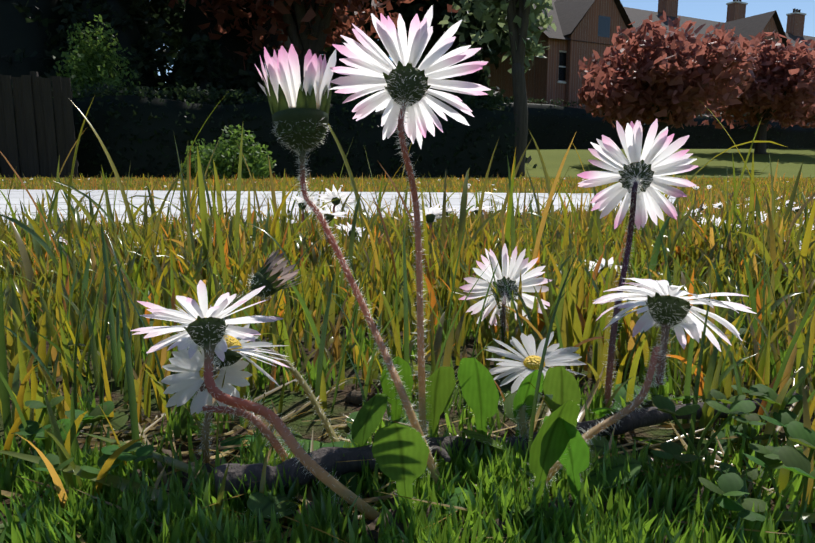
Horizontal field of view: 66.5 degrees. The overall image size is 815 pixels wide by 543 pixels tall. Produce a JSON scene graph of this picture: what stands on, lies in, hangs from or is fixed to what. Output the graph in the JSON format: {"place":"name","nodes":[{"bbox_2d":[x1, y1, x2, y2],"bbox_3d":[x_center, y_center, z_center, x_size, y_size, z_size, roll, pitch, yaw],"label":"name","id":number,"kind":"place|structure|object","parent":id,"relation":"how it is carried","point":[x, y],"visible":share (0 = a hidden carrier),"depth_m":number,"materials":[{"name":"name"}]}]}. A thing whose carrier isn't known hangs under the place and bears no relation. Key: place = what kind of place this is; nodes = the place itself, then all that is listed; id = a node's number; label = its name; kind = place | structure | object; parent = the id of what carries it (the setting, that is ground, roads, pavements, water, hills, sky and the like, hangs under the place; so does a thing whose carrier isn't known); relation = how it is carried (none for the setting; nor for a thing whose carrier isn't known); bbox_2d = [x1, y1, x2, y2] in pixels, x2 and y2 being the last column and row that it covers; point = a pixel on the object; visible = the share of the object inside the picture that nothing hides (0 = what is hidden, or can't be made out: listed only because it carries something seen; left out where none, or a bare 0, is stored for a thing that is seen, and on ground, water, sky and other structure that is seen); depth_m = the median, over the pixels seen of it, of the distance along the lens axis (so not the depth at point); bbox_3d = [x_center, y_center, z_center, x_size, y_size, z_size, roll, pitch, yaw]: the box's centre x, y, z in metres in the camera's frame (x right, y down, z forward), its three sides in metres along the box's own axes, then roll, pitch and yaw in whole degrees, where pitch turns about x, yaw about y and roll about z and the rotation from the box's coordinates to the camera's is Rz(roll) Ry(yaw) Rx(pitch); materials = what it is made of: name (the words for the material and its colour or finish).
{"place":"outdoors","nodes":[
{"label":"outdoors","id":0,"kind":"place"},
{"bbox_2d":[0,189,676,227],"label":"footpath","id":1,"kind":"structure","parent":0,"point":[95,195],"depth_m":1.85,"materials":[{"name":"white concrete"}]},
{"bbox_2d":[0,121,814,542],"bbox_3d":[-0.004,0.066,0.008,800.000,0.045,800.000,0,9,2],"label":"lawn","id":2,"kind":"structure","parent":0,"point":[298,399],"depth_m":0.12,"materials":[{"name":"green plant"}]},
{"bbox_2d":[0,71,78,178],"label":"wooden fence","id":3,"kind":"object","parent":2,"relation":"on","point":[33,93],"visible":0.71,"depth_m":9.08,"materials":[{"name":"brown wood"}]},
{"bbox_2d":[52,14,140,97],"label":"tall shrub","id":4,"kind":"object","parent":2,"relation":"on","point":[100,68],"visible":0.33,"depth_m":11.82,"materials":[{"name":"green plant"}]},
{"bbox_2d":[161,335,252,463],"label":"daisy","id":5,"kind":"object","parent":2,"relation":"on","point":[184,382],"visible":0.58,"depth_m":0.10,"materials":[{"name":"white plant"}]},
{"bbox_2d":[180,124,276,179],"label":"shrub","id":6,"kind":"object","parent":2,"relation":"on","point":[222,156],"visible":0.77,"depth_m":7.00,"materials":[{"name":"green plant"}]},
{"bbox_2d":[174,300,292,460],"bbox_3d":[-0.025,0.018,0.100,0.024,0.028,0.021,0,9,2],"label":"daisy flower","id":7,"kind":"object","parent":2,"relation":"on","point":[235,351],"visible":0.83,"depth_m":0.10,"materials":[{"name":"white plant"}]},
{"bbox_2d":[131,280,380,519],"bbox_3d":[-0.018,0.017,0.080,0.032,0.035,0.015,0,9,2],"label":"daisy flower","id":8,"kind":"object","parent":2,"relation":"on","point":[206,329],"visible":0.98,"depth_m":0.08,"materials":[{"name":"white plant"}]},
{"bbox_2d":[0,80,518,177],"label":"dark hedge","id":9,"kind":"object","parent":2,"relation":"on","point":[137,133],"visible":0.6,"depth_m":10.77,"materials":[{"name":"green plant"}]},
{"bbox_2d":[223,250,338,442],"bbox_3d":[-0.020,0.013,0.115,0.029,0.033,0.016,5,10,30],"label":"bud","id":10,"kind":"object","parent":2,"relation":"on","point":[272,282],"visible":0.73,"depth_m":0.12,"materials":[{"name":"brown plant"}]},
{"bbox_2d":[255,44,444,490],"bbox_3d":[-0.011,-0.002,0.100,0.014,0.069,0.049,-5,10,-29],"label":"daisy","id":11,"kind":"object","parent":2,"relation":"on","point":[299,113],"visible":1,"depth_m":0.10,"materials":[{"name":"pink plant"}]},
{"bbox_2d":[13,260,780,518],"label":"daisy leaves","id":12,"kind":"object","parent":2,"relation":"on","point":[400,452],"visible":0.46,"depth_m":0.09,"materials":[{"name":"green plant"}]},
{"bbox_2d":[0,262,814,542],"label":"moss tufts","id":13,"kind":"object","parent":2,"relation":"on","point":[89,516],"visible":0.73,"depth_m":0.08,"materials":[{"name":"green plant"}]},
{"bbox_2d":[0,384,814,532],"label":"clover leaves","id":14,"kind":"object","parent":2,"relation":"on","point":[730,482],"visible":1,"depth_m":0.09,"materials":[{"name":"green plant"}]},
{"bbox_2d":[0,172,814,231],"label":"grass","id":15,"kind":"structure","parent":2,"relation":"on","point":[806,184],"depth_m":3.33,"materials":[{"name":"green plant"}]},
{"bbox_2d":[1,361,814,542],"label":"dry litter grass","id":16,"kind":"structure","parent":2,"relation":"on","point":[161,468],"depth_m":0.10,"materials":[{"name":"beige plant"}]},
{"bbox_2d":[2,178,814,273],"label":"distant daisies","id":17,"kind":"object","parent":2,"relation":"on","point":[431,213],"depth_m":0.34,"materials":[{"name":"white plant"}]},
{"bbox_2d":[328,5,490,436],"bbox_3d":[0.000,-0.006,0.108,0.026,0.072,0.026,6,11,35],"label":"daisy flower","id":18,"kind":"object","parent":2,"relation":"on","point":[404,100],"visible":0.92,"depth_m":0.10,"materials":[{"name":"white plant"}]},
{"bbox_2d":[48,91,785,259],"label":"tall grass stems","id":19,"kind":"object","parent":2,"relation":"on","point":[125,199],"visible":0.65,"depth_m":0.36,"materials":[{"name":"green plant"}]},
{"bbox_2d":[111,285,747,542],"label":"soil clods","id":20,"kind":"object","parent":2,"relation":"on","point":[354,397],"visible":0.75,"depth_m":0.09,"materials":[{"name":"brown soil"}]},
{"bbox_2d":[459,243,551,373],"bbox_3d":[0.023,0.009,0.145,0.017,0.031,0.018,-5,10,-29],"label":"daisy flower","id":21,"kind":"object","parent":2,"relation":"on","point":[511,273],"visible":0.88,"depth_m":0.14,"materials":[{"name":"white plant"}]},
{"bbox_2d":[214,390,799,500],"bbox_3d":[0.024,0.027,0.099,0.105,0.007,0.012,-3,10,-19],"label":"twig","id":22,"kind":"object","parent":2,"relation":"on","point":[327,458],"visible":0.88,"depth_m":0.09,"materials":[{"name":"brown wood"}]},
{"bbox_2d":[484,332,585,441],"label":"flower","id":23,"kind":"object","parent":2,"relation":"on","point":[524,367],"visible":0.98,"depth_m":0.11,"materials":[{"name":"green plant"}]},
{"bbox_2d":[577,118,697,407],"bbox_3d":[0.045,-0.001,0.121,0.022,0.057,0.020,0,9,2],"label":"daisy flower","id":24,"kind":"object","parent":2,"relation":"on","point":[641,182],"visible":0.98,"depth_m":0.12,"materials":[{"name":"white plant"}]},
{"bbox_2d":[530,278,756,497],"bbox_3d":[0.032,0.016,0.098,0.039,0.032,0.024,-3,10,-19],"label":"daisy flower","id":25,"kind":"object","parent":2,"relation":"on","point":[667,308],"visible":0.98,"depth_m":0.10,"materials":[{"name":"white plant"}]},
{"bbox_2d":[158,0,814,82],"label":"sky","id":26,"kind":"structure","parent":0,"point":[713,10],"materials":[{"name":"blue"}]},
{"bbox_2d":[517,149,814,176],"bbox_3d":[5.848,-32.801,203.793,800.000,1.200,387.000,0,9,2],"label":"lawn bank","id":27,"kind":"structure","parent":0,"point":[789,161],"depth_m":19.46,"materials":[{"name":"green plant"}]},
{"bbox_2d":[30,0,173,99],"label":"conifer tree","id":28,"kind":"object","parent":27,"relation":"on","point":[125,19],"visible":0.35,"depth_m":15.35,"materials":[{"name":"green plant"}]},
{"bbox_2d":[135,0,171,78],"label":"conifer tree","id":29,"kind":"object","parent":27,"relation":"on","point":[147,37],"depth_m":20.59,"materials":[{"name":"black plant"}]},
{"bbox_2d":[135,0,184,81],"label":"dark tree","id":30,"kind":"object","parent":27,"relation":"on","point":[155,5],"visible":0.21,"depth_m":31.80,"materials":[{"name":"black plant"}]},
{"bbox_2d":[149,0,290,88],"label":"conifer tree","id":31,"kind":"object","parent":27,"relation":"on","point":[231,41],"visible":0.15,"depth_m":21.36,"materials":[{"name":"green plant"}]},
{"bbox_2d":[221,46,302,104],"bbox_3d":[-3.617,-4.012,16.206,4.327,3.612,4.421,0,9,2],"label":"conifer tree","id":32,"kind":"object","parent":27,"relation":"on","point":[250,78],"visible":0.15,"depth_m":15.73,"materials":[{"name":"black plant"}]},
{"bbox_2d":[168,0,460,80],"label":"copper beech tree","id":33,"kind":"object","parent":27,"relation":"on","point":[305,26],"visible":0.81,"depth_m":19.03,"materials":[{"name":"brown plant"}]},
{"bbox_2d":[319,42,384,108],"bbox_3d":[-1.797,-4.236,16.641,4.466,3.770,4.095,0,9,2],"label":"conifer tree","id":34,"kind":"object","parent":27,"relation":"on","point":[328,54],"visible":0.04,"depth_m":15.92,"materials":[{"name":"black plant"}]},
{"bbox_2d":[322,1,407,75],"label":"dark tree","id":35,"kind":"object","parent":27,"relation":"on","point":[328,48],"depth_m":35.46,"materials":[{"name":"brown plant"}]},
{"bbox_2d":[376,55,441,101],"bbox_3d":[0.137,-4.241,17.056,4.622,3.563,4.120,0,9,2],"label":"conifer tree","id":36,"kind":"object","parent":27,"relation":"on","point":[421,59],"depth_m":16.40,"materials":[{"name":"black plant"}]},
{"bbox_2d":[331,0,510,74],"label":"dark tree","id":37,"kind":"object","parent":27,"relation":"on","point":[408,12],"visible":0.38,"depth_m":28.82,"materials":[{"name":"brown plant"}]},
{"bbox_2d":[439,43,541,167],"bbox_3d":[1.557,-4.481,17.460,4.537,3.891,4.211,0,9,2],"label":"conifer tree","id":38,"kind":"object","parent":27,"relation":"on","point":[479,77],"visible":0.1,"depth_m":16.84,"materials":[{"name":"green plant"}]},
{"bbox_2d":[438,0,556,175],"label":"grey green tree","id":39,"kind":"object","parent":27,"relation":"on","point":[522,17],"visible":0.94,"depth_m":13.43,"materials":[{"name":"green plant"}]},
{"bbox_2d":[482,0,814,124],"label":"house terrace","id":40,"kind":"structure","parent":27,"relation":"on","point":[584,28],"depth_m":31.67,"materials":[{"name":"brick"}]},
{"bbox_2d":[501,96,814,148],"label":"street hedge","id":41,"kind":"object","parent":27,"relation":"on","point":[555,126],"depth_m":29.74,"materials":[{"name":"green plant"}]},
{"bbox_2d":[577,10,759,137],"bbox_3d":[7.542,-5.203,18.281,5.110,4.357,5.742,0,9,2],"label":"plum tree","id":42,"kind":"object","parent":27,"relation":"on","point":[672,76],"visible":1,"depth_m":16.74,"materials":[{"name":"red plant"}]},
{"bbox_2d":[693,30,814,153],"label":"plum tree","id":43,"kind":"object","parent":27,"relation":"on","point":[782,89],"visible":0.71,"depth_m":21.74,"materials":[{"name":"red plant"}]},
{"bbox_2d":[772,101,814,128],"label":"plum tree","id":44,"kind":"object","parent":27,"relation":"on","point":[812,118],"visible":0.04,"depth_m":27.69,"materials":[{"name":"brown plant"}]}
]}

